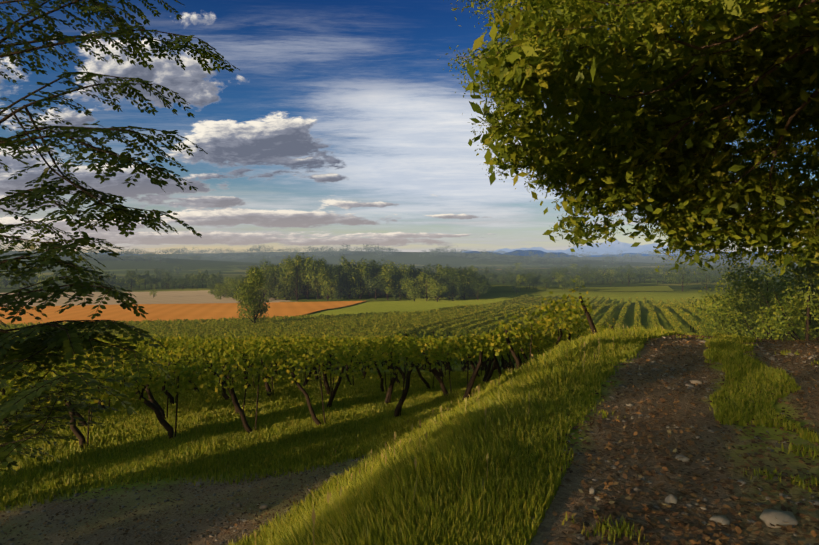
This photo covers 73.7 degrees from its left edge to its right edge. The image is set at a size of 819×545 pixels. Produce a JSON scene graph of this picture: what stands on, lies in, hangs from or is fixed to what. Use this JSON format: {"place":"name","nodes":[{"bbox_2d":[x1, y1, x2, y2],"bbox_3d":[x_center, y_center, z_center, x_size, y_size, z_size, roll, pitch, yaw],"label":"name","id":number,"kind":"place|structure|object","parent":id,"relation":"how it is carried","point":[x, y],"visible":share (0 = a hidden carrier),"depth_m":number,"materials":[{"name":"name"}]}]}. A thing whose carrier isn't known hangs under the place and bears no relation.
{"place":"outdoors","nodes":[
{"label":"outdoors","id":0,"kind":"place"},
{"bbox_2d":[0,0,241,476],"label":"robinia","id":1,"kind":"object","parent":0,"point":[8,408],"depth_m":2.85,"materials":[{"name":"green plant"}]},
{"bbox_2d":[0,290,289,305],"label":"pale field","id":2,"kind":"structure","parent":0,"point":[183,297],"depth_m":267.77,"materials":[{"name":"beige plant"}]},
{"bbox_2d":[0,301,363,327],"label":"orange field","id":3,"kind":"structure","parent":0,"point":[162,312],"depth_m":183.26,"materials":[{"name":"orange soil"}]},
{"bbox_2d":[271,294,409,301],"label":"field","id":4,"kind":"structure","parent":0,"point":[363,298],"depth_m":266.67,"materials":[{"name":"green plant"}]},
{"bbox_2d":[0,0,817,253],"label":"sky","id":5,"kind":"structure","parent":0,"point":[341,121],"materials":[{"name":"blue"}]},
{"bbox_2d":[0,251,818,544],"bbox_3d":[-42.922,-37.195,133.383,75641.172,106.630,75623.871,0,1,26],"label":"ground","id":6,"kind":"structure","parent":0,"point":[560,505],"depth_m":9.63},
{"bbox_2d":[11,331,573,363],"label":"vineyard leaves","id":7,"kind":"object","parent":6,"relation":"on","point":[173,338],"visible":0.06,"depth_m":35.35,"materials":[{"name":"green plant"}]},
{"bbox_2d":[0,279,615,408],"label":"vineyard leaves","id":8,"kind":"object","parent":6,"relation":"on","point":[416,348],"visible":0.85,"depth_m":18.18,"materials":[{"name":"green plant"}]},
{"bbox_2d":[0,296,715,447],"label":"grapevine trunks","id":9,"kind":"object","parent":6,"relation":"on","point":[154,405],"visible":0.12,"depth_m":19.63,"materials":[{"name":"brown wood"}]},
{"bbox_2d":[0,302,776,340],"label":"vineyard","id":10,"kind":"object","parent":6,"relation":"on","point":[354,326],"visible":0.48,"depth_m":100.90,"materials":[{"name":"green plant"}]},
{"bbox_2d":[0,294,790,328],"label":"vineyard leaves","id":11,"kind":"object","parent":6,"relation":"on","point":[508,307],"visible":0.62,"depth_m":138.48,"materials":[{"name":"green plant"}]},
{"bbox_2d":[0,324,818,544],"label":"grass","id":12,"kind":"structure","parent":6,"relation":"on","point":[377,505],"depth_m":9.23,"materials":[{"name":"green plant"}]},
{"bbox_2d":[0,334,818,544],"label":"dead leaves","id":13,"kind":"object","parent":6,"relation":"on","point":[706,537],"visible":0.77,"depth_m":4.65,"materials":[{"name":"brown plant"}]},
{"bbox_2d":[0,243,818,339],"bbox_3d":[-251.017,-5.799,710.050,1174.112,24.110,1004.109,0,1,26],"label":"trees","id":14,"kind":"object","parent":6,"relation":"on","point":[749,312],"visible":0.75,"depth_m":51.09,"materials":[{"name":"green plant"}]},
{"bbox_2d":[0,242,818,339],"bbox_3d":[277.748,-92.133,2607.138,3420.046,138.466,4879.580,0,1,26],"label":"trees","id":15,"kind":"object","parent":6,"relation":"on","point":[449,278],"materials":[{"name":"green plant"}]},
{"bbox_2d":[1,336,818,544],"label":"path stones","id":16,"kind":"object","parent":6,"relation":"on","point":[767,517],"visible":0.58,"depth_m":6.89,"materials":[{"name":"grey stone"}]},
{"bbox_2d":[86,251,778,256],"bbox_3d":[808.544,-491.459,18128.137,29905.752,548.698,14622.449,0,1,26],"label":"mountains","id":17,"kind":"structure","parent":0,"point":[596,255],"depth_m":22095.57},
{"bbox_2d":[490,286,673,291],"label":"green field","id":18,"kind":"structure","parent":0,"point":[559,289],"depth_m":350.26,"materials":[{"name":"green plant"}]},
{"bbox_2d":[458,240,706,256],"bbox_3d":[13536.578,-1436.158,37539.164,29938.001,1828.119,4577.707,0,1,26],"label":"mountains","id":19,"kind":"structure","parent":0,"point":[603,248],"depth_m":39481.27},
{"bbox_2d":[465,250,767,256],"bbox_3d":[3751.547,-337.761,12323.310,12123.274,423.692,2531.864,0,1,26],"label":"mountains","id":20,"kind":"structure","parent":0,"point":[536,253],"depth_m":13657.56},
{"bbox_2d":[438,0,818,276],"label":"tree","id":21,"kind":"object","parent":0,"point":[729,204],"depth_m":16.85,"materials":[{"name":"green plant"}]}
]}

